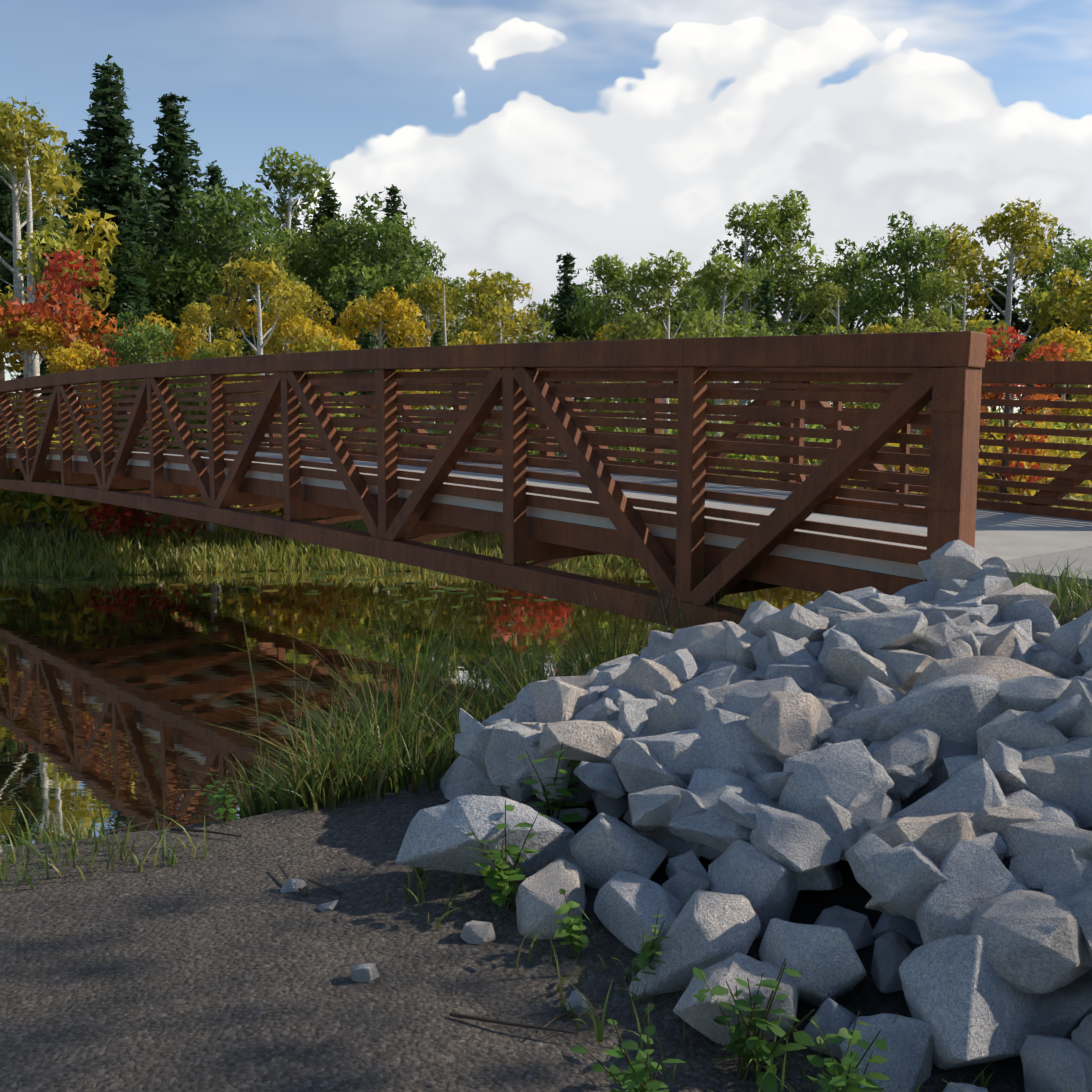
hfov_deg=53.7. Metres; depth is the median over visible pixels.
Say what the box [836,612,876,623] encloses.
riprap rock
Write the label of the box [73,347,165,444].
maple tree
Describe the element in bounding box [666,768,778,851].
riprap rock
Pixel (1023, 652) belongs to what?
riprap rock
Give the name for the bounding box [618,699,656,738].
riprap rock
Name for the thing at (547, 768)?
riprap rock
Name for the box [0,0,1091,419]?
sky
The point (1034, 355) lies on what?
maple tree
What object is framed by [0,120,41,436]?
snag tree
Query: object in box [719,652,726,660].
riprap rock
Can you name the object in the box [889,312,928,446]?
young birch tree
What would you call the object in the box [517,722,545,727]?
riprap rock
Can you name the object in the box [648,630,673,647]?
riprap rock
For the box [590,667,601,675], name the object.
riprap rock
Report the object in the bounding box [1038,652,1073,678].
riprap rock
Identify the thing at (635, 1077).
plant
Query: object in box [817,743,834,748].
riprap rock
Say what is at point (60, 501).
green bush
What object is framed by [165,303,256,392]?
birch tree
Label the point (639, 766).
riprap rock
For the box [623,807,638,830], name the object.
riprap rock
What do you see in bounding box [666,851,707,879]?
riprap rock
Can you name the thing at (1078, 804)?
riprap rock
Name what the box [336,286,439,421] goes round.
birch tree
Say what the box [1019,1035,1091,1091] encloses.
riprap rock
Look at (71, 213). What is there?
aspen tree
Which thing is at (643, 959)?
plant
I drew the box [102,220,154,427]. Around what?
spruce tree
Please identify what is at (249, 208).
aspen tree
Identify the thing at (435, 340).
spruce tree
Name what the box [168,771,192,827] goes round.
plant
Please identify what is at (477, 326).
young birch tree
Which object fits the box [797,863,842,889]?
riprap rock
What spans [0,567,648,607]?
lily pads
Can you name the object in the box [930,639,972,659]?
riprap rock
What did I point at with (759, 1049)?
plant
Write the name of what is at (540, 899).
riprap rock
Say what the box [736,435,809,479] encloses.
olive bush
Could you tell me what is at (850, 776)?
riprap rock
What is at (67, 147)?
spruce tree
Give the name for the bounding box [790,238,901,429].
aspen tree
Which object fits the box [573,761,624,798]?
riprap rock
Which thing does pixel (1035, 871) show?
riprap rock
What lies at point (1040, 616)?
riprap rock
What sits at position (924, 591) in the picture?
riprap rock
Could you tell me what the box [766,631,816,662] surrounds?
riprap rock
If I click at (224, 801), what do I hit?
plant
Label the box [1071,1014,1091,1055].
riprap rock
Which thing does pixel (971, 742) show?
riprap rock
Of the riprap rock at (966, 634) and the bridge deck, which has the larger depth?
the bridge deck
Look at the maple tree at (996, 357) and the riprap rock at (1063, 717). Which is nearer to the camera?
the riprap rock at (1063, 717)
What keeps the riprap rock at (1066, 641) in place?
on the riprap rock
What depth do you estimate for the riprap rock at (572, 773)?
4.60 m
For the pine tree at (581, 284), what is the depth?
71.08 m
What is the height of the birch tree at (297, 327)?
5.944 m
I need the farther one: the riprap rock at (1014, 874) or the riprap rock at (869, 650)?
the riprap rock at (869, 650)
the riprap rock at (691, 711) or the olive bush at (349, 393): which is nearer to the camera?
the riprap rock at (691, 711)
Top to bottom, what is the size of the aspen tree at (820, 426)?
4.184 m
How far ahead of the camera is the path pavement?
6.56 m
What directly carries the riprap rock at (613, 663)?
on the riprap rock
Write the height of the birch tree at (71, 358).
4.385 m
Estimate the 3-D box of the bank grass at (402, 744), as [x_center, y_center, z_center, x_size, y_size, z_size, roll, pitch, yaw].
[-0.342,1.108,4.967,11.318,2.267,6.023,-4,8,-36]
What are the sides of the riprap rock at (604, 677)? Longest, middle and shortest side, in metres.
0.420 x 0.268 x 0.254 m
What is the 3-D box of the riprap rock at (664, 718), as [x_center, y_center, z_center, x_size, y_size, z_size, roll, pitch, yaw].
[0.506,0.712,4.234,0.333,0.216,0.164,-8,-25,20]
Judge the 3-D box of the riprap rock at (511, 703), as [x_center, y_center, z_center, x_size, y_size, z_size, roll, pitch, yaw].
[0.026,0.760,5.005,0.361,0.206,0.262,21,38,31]
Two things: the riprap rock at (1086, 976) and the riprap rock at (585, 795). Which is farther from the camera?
the riprap rock at (585, 795)
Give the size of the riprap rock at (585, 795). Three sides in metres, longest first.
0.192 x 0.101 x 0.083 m
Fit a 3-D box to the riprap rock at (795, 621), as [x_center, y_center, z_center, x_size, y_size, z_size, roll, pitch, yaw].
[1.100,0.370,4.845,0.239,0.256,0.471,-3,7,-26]
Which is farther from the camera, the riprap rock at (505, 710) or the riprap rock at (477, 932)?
the riprap rock at (505, 710)
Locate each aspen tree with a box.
[0,152,165,369]
[0,166,75,377]
[75,311,186,513]
[81,165,217,298]
[142,180,309,434]
[162,348,249,530]
[175,242,311,383]
[204,146,378,323]
[260,207,368,325]
[304,190,447,372]
[355,237,460,431]
[419,277,497,370]
[458,271,554,343]
[507,298,564,342]
[535,278,617,399]
[558,253,654,428]
[586,262,679,431]
[606,249,727,464]
[661,254,794,436]
[661,271,754,414]
[685,298,761,415]
[691,201,806,437]
[729,190,851,334]
[775,382,866,463]
[778,292,862,439]
[783,281,860,442]
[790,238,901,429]
[840,211,971,383]
[849,317,928,470]
[870,314,899,333]
[882,326,987,433]
[901,269,1012,350]
[937,297,966,330]
[967,224,1091,413]
[1013,236,1091,453]
[1083,311,1090,324]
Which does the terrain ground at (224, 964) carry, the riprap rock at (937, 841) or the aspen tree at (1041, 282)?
the aspen tree at (1041, 282)
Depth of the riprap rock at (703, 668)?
4.72 m
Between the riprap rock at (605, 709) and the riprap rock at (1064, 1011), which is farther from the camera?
the riprap rock at (605, 709)
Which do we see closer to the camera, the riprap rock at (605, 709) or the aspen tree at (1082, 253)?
the riprap rock at (605, 709)
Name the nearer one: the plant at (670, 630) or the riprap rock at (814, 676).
the riprap rock at (814, 676)
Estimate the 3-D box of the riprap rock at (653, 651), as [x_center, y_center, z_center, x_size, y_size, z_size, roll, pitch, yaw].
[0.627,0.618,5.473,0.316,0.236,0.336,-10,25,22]
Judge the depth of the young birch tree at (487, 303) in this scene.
23.56 m
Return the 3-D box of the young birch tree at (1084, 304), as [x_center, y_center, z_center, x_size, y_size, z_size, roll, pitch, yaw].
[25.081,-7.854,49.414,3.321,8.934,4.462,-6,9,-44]
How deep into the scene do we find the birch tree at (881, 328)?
41.42 m
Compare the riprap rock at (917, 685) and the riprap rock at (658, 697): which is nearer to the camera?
the riprap rock at (917, 685)
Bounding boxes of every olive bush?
[5,407,119,515]
[147,392,364,446]
[163,393,375,519]
[164,392,354,507]
[466,452,560,537]
[531,400,645,461]
[577,398,772,460]
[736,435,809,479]
[978,423,1091,502]
[982,410,1083,464]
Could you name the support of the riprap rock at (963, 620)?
on the riprap rock at (951, 612)
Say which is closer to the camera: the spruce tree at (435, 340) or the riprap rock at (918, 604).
the riprap rock at (918, 604)
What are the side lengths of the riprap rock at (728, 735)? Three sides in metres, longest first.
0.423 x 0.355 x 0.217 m
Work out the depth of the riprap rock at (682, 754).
3.85 m
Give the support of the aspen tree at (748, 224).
on the terrain ground at (224, 964)
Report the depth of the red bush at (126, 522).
22.07 m
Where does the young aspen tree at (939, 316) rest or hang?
on the terrain ground at (224, 964)
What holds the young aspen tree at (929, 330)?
on the terrain ground at (224, 964)
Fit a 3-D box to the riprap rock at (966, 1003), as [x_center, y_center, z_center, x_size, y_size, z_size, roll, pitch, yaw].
[1.095,1.198,2.737,0.366,0.345,0.554,12,-23,43]
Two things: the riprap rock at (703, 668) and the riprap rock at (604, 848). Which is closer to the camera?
the riprap rock at (604, 848)
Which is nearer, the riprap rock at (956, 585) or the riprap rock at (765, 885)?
the riprap rock at (765, 885)
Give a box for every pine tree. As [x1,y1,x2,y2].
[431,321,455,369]
[540,283,592,400]
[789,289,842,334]
[976,283,1034,448]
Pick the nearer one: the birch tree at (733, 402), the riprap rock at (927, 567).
the riprap rock at (927, 567)
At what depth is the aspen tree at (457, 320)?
58.57 m
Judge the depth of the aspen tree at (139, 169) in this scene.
49.90 m
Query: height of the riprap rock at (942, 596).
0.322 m
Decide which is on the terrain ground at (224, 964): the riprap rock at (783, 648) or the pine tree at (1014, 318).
the pine tree at (1014, 318)
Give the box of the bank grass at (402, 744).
[0,546,1071,1091]
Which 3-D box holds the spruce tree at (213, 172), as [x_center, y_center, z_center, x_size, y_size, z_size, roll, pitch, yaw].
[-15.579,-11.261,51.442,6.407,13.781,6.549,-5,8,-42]
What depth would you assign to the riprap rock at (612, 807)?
4.12 m
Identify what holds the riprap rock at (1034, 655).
on the riprap rock
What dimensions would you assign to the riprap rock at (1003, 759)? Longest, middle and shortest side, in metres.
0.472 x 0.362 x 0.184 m
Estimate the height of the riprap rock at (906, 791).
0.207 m
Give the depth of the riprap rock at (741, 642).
4.70 m
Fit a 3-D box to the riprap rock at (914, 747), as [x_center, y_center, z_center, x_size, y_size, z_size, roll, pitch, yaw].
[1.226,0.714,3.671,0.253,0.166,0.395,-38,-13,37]
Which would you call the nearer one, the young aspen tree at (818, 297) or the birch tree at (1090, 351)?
the birch tree at (1090, 351)
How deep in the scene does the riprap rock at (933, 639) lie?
4.38 m
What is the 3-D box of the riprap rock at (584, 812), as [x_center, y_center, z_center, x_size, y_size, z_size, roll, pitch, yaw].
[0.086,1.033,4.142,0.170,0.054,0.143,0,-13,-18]
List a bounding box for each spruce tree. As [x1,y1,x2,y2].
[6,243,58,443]
[10,142,98,413]
[16,54,202,422]
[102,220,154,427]
[139,92,243,386]
[194,160,249,346]
[236,282,273,434]
[282,203,315,314]
[307,182,362,413]
[331,276,375,414]
[353,330,377,450]
[363,184,433,431]
[426,315,452,423]
[549,252,589,410]
[589,296,624,418]
[670,302,685,431]
[735,277,781,438]
[1014,314,1055,422]
[1045,274,1068,411]
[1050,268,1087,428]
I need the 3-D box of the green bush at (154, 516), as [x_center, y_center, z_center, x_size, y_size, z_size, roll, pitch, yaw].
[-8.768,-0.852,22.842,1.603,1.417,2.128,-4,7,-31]
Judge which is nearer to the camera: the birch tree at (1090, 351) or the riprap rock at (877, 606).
the riprap rock at (877, 606)
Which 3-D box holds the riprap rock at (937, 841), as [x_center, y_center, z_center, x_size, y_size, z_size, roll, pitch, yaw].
[1.116,0.932,3.119,0.429,0.167,0.330,-36,-29,9]
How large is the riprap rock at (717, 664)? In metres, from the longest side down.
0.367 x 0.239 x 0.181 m
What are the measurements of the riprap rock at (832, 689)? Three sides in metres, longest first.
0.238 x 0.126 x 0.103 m
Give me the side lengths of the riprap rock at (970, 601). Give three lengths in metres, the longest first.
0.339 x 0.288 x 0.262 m
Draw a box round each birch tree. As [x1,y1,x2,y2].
[0,96,120,377]
[0,310,63,501]
[34,338,107,449]
[119,312,183,421]
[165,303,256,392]
[188,256,342,514]
[248,281,352,415]
[290,326,360,430]
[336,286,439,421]
[384,274,479,432]
[440,269,542,435]
[447,313,496,392]
[473,335,496,423]
[528,334,611,456]
[583,323,644,431]
[638,327,677,420]
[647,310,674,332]
[708,332,767,422]
[772,382,822,427]
[842,323,901,408]
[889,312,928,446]
[910,222,1004,331]
[944,196,1085,423]
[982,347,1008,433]
[1029,323,1091,467]
[1043,280,1091,429]
[1055,327,1091,394]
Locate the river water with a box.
[0,563,822,847]
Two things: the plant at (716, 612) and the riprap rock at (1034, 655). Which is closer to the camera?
the riprap rock at (1034, 655)
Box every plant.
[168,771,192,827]
[190,770,239,821]
[393,655,515,716]
[409,866,425,876]
[465,800,549,910]
[516,742,586,822]
[552,889,588,958]
[569,574,663,663]
[569,1003,686,1091]
[631,909,670,980]
[658,587,687,632]
[663,590,737,629]
[692,958,821,1091]
[806,1010,890,1091]
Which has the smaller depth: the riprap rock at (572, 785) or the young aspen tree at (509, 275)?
the riprap rock at (572, 785)
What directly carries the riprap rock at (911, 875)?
on the riprap rock at (976, 874)
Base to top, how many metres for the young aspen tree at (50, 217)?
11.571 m
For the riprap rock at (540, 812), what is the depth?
4.09 m
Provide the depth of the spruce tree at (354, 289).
39.24 m
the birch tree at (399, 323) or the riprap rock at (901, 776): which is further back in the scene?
the birch tree at (399, 323)
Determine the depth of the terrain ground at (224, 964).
3.08 m
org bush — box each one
[256,504,283,516]
[982,449,1071,501]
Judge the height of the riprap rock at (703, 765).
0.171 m
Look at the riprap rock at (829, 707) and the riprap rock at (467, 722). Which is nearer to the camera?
the riprap rock at (829, 707)
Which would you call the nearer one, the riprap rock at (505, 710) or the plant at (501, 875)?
the plant at (501, 875)
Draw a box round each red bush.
[78,489,205,542]
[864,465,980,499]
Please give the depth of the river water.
12.21 m
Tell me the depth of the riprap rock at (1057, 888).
2.82 m
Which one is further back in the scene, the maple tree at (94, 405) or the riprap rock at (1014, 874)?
the maple tree at (94, 405)
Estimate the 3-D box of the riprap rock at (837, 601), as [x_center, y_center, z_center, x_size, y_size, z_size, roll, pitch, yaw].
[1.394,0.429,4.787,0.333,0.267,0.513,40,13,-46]
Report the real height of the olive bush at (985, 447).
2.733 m
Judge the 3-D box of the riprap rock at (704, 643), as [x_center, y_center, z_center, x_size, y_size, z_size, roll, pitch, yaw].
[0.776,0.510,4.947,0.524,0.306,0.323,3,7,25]
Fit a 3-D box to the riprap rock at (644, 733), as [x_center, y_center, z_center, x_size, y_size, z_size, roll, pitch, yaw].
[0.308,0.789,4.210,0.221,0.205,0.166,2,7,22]
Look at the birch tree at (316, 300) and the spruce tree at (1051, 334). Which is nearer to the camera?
the birch tree at (316, 300)
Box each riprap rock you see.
[280,878,305,892]
[318,900,338,911]
[349,963,379,981]
[395,795,567,876]
[440,755,506,800]
[454,722,507,761]
[459,708,490,780]
[460,920,495,944]
[481,713,514,725]
[484,723,541,790]
[489,704,512,717]
[499,792,519,802]
[504,677,562,707]
[504,722,542,803]
[508,687,536,722]
[516,679,587,722]
[516,858,585,938]
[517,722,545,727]
[523,725,573,802]
[525,795,545,812]
[531,807,546,814]
[539,720,623,763]
[545,817,574,841]
[548,676,595,689]
[550,808,590,822]
[552,839,572,862]
[565,780,596,802]
[566,990,590,1013]
[567,780,579,790]
[569,813,668,888]
[570,766,576,777]
[570,860,586,883]
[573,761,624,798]
[575,698,619,720]
[586,685,608,697]
[588,690,598,702]
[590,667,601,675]
[592,655,648,686]
[592,791,628,817]
[594,870,680,953]
[596,726,651,762]
[597,654,638,670]
[599,686,648,700]
[608,658,682,698]
[609,689,636,709]
[611,750,620,779]
[612,740,688,793]
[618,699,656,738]
[618,728,710,784]
[622,789,628,800]
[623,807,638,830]
[628,785,680,831]
[629,890,761,997]
[639,827,673,844]
[640,644,667,659]
[645,698,683,735]
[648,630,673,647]
[651,648,701,683]
[651,691,671,704]
[661,835,704,859]
[662,870,709,910]
[664,786,704,836]
[666,621,740,662]
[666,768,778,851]
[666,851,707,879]
[673,664,745,698]
[673,952,798,1045]
[674,693,722,729]
[691,708,781,778]
[692,686,722,703]
[694,762,708,768]
[696,845,722,862]
[697,663,707,673]
[701,659,719,666]
[705,661,754,674]
[708,679,754,702]
[708,839,798,938]
[717,789,776,828]
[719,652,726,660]
[720,676,803,716]
[722,620,759,670]
[737,623,747,630]
[737,751,783,780]
[739,600,773,632]
[746,670,765,680]
[746,691,830,763]
[750,607,780,628]
[750,803,843,871]
[751,603,829,642]
[751,635,775,669]
[752,771,793,800]
[754,665,766,679]
[759,918,865,1006]
[765,659,831,695]
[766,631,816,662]
[778,739,893,816]
[794,637,817,658]
[795,681,808,688]
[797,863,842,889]
[803,601,812,609]
[804,998,856,1058]
[805,795,859,860]
[806,641,822,656]
[809,591,871,612]
[813,695,837,704]
[814,905,875,950]
[815,605,853,627]
[816,709,835,744]
[817,629,862,676]
[817,698,839,712]
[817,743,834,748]
[818,682,850,696]
[818,693,858,708]
[821,647,911,694]
[823,624,841,640]
[824,695,844,709]
[824,727,869,747]
[830,707,849,723]
[833,703,901,743]
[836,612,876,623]
[839,1013,933,1091]
[840,587,883,595]
[840,610,927,648]
[843,704,862,713]
[845,833,901,915]
[846,589,904,603]
[851,792,899,835]
[857,676,905,706]
[858,812,984,857]
[860,646,893,655]
[861,693,884,709]
[862,598,907,613]
[864,817,898,829]
[865,813,977,912]
[867,740,928,800]
[871,724,942,771]
[871,912,923,948]
[871,931,911,993]
[872,675,1003,742]
[872,842,947,921]
[873,648,934,685]
[885,765,932,799]
[892,758,1007,817]
[892,799,901,810]
[893,581,941,604]
[899,935,1040,1069]
[902,801,907,809]
[903,643,930,655]
[904,602,931,606]
[904,606,965,618]
[904,765,949,805]
[907,683,925,694]
[908,600,922,606]
[913,656,1054,686]
[915,839,1027,943]
[916,622,958,654]
[917,607,960,631]
[918,559,940,581]
[929,594,986,606]
[930,540,986,565]
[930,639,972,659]
[931,555,982,581]
[933,589,957,604]
[935,740,977,769]
[942,579,974,592]
[943,1082,987,1091]
[944,755,984,777]
[950,575,1013,599]
[951,613,970,626]
[952,767,966,776]
[954,626,980,655]
[958,604,1003,625]
[958,626,1003,635]
[966,564,1007,580]
[966,722,987,748]
[969,622,981,628]
[969,890,1091,993]
[970,806,1042,835]
[971,831,1006,864]
[973,620,989,628]
[975,636,1031,663]
[977,709,1067,756]
[980,557,1009,572]
[981,629,1024,659]
[982,583,1055,612]
[984,723,1034,791]
[987,619,1031,637]
[998,675,1071,712]
[1000,756,1083,808]
[1001,597,1059,637]
[1001,790,1079,844]
[1002,821,1091,860]
[1003,622,1035,642]
[1004,858,1009,870]
[1009,847,1091,891]
[1009,871,1032,890]
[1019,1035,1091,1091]
[1023,735,1091,775]
[1028,642,1057,663]
[1029,647,1044,651]
[1029,657,1084,677]
[1032,632,1049,643]
[1036,980,1091,1039]
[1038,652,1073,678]
[1038,694,1085,735]
[1043,879,1079,899]
[1048,609,1091,664]
[1054,679,1091,737]
[1064,776,1091,830]
[1065,879,1091,965]
[1069,676,1091,693]
[1071,904,1091,960]
[1071,969,1091,982]
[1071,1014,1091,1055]
[1076,662,1087,672]
[1079,628,1091,669]
[1082,668,1091,678]
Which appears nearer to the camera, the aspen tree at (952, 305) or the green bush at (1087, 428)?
the green bush at (1087, 428)
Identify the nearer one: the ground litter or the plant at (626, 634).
the ground litter
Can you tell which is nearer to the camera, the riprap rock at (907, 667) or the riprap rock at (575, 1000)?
the riprap rock at (575, 1000)
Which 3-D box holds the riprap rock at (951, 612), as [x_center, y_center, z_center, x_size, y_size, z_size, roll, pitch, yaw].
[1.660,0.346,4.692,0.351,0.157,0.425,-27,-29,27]
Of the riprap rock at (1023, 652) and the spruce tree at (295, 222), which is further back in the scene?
the spruce tree at (295, 222)
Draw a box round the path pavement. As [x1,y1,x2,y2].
[1006,547,1091,588]
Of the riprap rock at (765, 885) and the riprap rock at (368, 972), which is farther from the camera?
the riprap rock at (765, 885)
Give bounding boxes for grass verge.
[1007,554,1091,624]
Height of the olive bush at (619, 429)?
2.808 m
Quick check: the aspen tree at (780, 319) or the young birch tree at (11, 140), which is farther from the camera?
the aspen tree at (780, 319)
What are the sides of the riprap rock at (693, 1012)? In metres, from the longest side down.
0.386 x 0.255 x 0.240 m
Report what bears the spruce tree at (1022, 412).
on the terrain ground at (224, 964)
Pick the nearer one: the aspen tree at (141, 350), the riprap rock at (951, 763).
the riprap rock at (951, 763)
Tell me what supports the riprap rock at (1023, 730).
on the riprap rock at (1003, 759)
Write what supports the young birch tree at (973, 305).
on the terrain ground at (224, 964)
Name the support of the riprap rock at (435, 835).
on the terrain ground at (224, 964)
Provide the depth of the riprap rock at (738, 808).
3.45 m
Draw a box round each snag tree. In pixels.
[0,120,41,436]
[436,284,450,433]
[958,286,966,330]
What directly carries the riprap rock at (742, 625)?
on the riprap rock
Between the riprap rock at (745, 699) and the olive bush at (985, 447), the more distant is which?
the olive bush at (985, 447)
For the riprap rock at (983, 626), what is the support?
on the riprap rock at (1025, 625)
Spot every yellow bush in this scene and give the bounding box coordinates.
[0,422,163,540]
[0,442,149,528]
[223,504,340,536]
[730,454,777,479]
[742,425,778,478]
[745,442,830,477]
[803,430,928,494]
[911,432,1091,509]
[979,420,1091,502]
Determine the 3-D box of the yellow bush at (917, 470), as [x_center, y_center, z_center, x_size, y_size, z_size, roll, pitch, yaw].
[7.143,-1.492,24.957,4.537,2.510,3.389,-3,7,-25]
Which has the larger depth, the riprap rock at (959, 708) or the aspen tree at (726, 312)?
the aspen tree at (726, 312)
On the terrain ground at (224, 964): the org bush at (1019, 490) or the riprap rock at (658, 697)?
the org bush at (1019, 490)
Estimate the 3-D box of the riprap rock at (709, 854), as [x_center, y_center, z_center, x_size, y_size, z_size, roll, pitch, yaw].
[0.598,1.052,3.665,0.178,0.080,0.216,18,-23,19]
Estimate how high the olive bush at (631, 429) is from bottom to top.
3.167 m
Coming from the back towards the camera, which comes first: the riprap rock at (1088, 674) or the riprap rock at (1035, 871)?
the riprap rock at (1088, 674)
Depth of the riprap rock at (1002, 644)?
4.33 m
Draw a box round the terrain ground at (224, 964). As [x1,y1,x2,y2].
[0,418,1091,1091]
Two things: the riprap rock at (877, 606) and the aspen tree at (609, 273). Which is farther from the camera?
the aspen tree at (609, 273)
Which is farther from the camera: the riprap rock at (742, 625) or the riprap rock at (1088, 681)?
the riprap rock at (742, 625)
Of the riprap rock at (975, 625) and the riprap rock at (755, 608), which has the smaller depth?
the riprap rock at (975, 625)
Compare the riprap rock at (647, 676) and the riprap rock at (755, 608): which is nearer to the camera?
the riprap rock at (647, 676)
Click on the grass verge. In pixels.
(1036, 583)
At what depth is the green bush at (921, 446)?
28.86 m
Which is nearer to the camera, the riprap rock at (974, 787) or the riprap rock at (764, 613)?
the riprap rock at (974, 787)
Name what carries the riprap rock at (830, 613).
on the riprap rock
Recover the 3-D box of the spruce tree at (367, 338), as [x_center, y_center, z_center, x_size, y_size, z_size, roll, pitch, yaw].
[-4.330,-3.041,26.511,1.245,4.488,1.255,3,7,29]
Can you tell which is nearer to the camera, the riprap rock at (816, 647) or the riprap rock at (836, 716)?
the riprap rock at (836, 716)
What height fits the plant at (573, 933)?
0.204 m
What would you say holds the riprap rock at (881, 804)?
on the riprap rock
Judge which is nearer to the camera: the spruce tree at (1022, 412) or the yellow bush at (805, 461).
the yellow bush at (805, 461)
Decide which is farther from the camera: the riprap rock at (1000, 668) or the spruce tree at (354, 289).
the spruce tree at (354, 289)
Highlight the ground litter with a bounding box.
[109,808,665,1089]
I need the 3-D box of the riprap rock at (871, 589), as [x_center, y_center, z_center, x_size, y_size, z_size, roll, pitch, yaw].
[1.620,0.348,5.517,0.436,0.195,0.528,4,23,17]
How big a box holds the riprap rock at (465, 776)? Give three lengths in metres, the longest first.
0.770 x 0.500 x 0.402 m
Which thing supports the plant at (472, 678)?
on the terrain ground at (224, 964)
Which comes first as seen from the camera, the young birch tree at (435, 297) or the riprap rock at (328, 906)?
the riprap rock at (328, 906)
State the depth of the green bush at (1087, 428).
38.73 m
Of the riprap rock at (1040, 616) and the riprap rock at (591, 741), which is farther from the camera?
the riprap rock at (1040, 616)
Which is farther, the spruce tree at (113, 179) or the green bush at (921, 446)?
the spruce tree at (113, 179)
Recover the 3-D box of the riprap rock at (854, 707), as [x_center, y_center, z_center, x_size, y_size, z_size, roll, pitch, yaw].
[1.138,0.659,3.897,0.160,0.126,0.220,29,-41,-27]
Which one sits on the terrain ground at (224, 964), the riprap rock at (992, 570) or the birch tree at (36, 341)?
the birch tree at (36, 341)
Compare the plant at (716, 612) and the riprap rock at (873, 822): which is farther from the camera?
the plant at (716, 612)
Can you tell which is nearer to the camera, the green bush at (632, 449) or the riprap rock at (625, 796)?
the riprap rock at (625, 796)
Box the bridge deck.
[6,450,1091,594]
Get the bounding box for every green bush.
[0,458,92,536]
[34,481,148,536]
[101,488,170,536]
[279,406,375,450]
[358,407,539,452]
[404,422,561,532]
[482,423,615,454]
[607,429,675,464]
[640,420,830,480]
[830,440,925,488]
[982,408,1065,482]
[1064,424,1091,453]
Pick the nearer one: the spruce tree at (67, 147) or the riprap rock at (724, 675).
the riprap rock at (724, 675)
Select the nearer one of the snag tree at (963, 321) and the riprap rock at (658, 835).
the riprap rock at (658, 835)
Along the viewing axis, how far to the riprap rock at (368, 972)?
3.04 m
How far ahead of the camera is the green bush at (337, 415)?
24.99 m
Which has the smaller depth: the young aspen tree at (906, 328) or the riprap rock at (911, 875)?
the riprap rock at (911, 875)
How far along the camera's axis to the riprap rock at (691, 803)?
3.59 m
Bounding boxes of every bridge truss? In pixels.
[0,331,987,627]
[23,361,1091,520]
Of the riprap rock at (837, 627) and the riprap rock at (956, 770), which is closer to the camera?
the riprap rock at (956, 770)
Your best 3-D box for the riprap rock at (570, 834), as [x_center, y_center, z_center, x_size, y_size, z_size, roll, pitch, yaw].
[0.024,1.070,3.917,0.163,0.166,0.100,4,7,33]
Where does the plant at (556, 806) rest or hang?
on the terrain ground at (224, 964)
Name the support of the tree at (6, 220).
on the terrain ground at (224, 964)
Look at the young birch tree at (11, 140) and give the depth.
32.81 m
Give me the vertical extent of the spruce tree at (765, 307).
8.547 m
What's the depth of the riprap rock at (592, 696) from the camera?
4.68 m
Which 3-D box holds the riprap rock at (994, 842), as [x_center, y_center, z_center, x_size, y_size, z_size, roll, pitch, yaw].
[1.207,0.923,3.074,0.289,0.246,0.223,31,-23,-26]
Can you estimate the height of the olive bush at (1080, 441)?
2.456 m
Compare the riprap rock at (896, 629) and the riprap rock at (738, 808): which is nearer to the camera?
the riprap rock at (738, 808)
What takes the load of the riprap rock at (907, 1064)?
on the terrain ground at (224, 964)
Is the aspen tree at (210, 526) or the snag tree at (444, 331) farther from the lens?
the snag tree at (444, 331)
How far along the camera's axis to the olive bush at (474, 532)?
23.25 m
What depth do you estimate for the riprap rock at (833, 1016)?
2.72 m
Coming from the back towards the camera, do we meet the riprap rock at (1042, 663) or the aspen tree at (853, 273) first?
the aspen tree at (853, 273)
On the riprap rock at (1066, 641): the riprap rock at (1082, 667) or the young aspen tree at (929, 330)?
the riprap rock at (1082, 667)
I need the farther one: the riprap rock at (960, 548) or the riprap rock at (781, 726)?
the riprap rock at (960, 548)
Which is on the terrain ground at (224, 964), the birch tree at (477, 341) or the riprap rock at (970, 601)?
the birch tree at (477, 341)
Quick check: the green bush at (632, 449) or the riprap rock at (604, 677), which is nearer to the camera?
the riprap rock at (604, 677)
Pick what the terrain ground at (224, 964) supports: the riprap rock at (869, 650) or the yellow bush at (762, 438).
the yellow bush at (762, 438)
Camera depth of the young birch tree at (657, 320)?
74.52 m
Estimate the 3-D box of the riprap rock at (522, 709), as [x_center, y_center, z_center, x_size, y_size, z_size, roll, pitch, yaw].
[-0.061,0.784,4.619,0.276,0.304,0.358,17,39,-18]
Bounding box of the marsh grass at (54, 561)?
[0,494,1091,575]
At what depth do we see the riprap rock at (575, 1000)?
2.90 m
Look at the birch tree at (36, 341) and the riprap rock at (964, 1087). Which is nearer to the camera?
the riprap rock at (964, 1087)
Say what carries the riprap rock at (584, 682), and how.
on the riprap rock
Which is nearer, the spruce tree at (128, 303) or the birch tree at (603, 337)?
the spruce tree at (128, 303)
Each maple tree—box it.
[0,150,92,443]
[0,247,174,436]
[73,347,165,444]
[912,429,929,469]
[922,322,1077,501]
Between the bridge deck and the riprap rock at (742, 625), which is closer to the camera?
the riprap rock at (742, 625)
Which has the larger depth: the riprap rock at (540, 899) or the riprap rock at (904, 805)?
the riprap rock at (904, 805)
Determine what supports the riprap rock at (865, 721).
on the riprap rock at (877, 699)

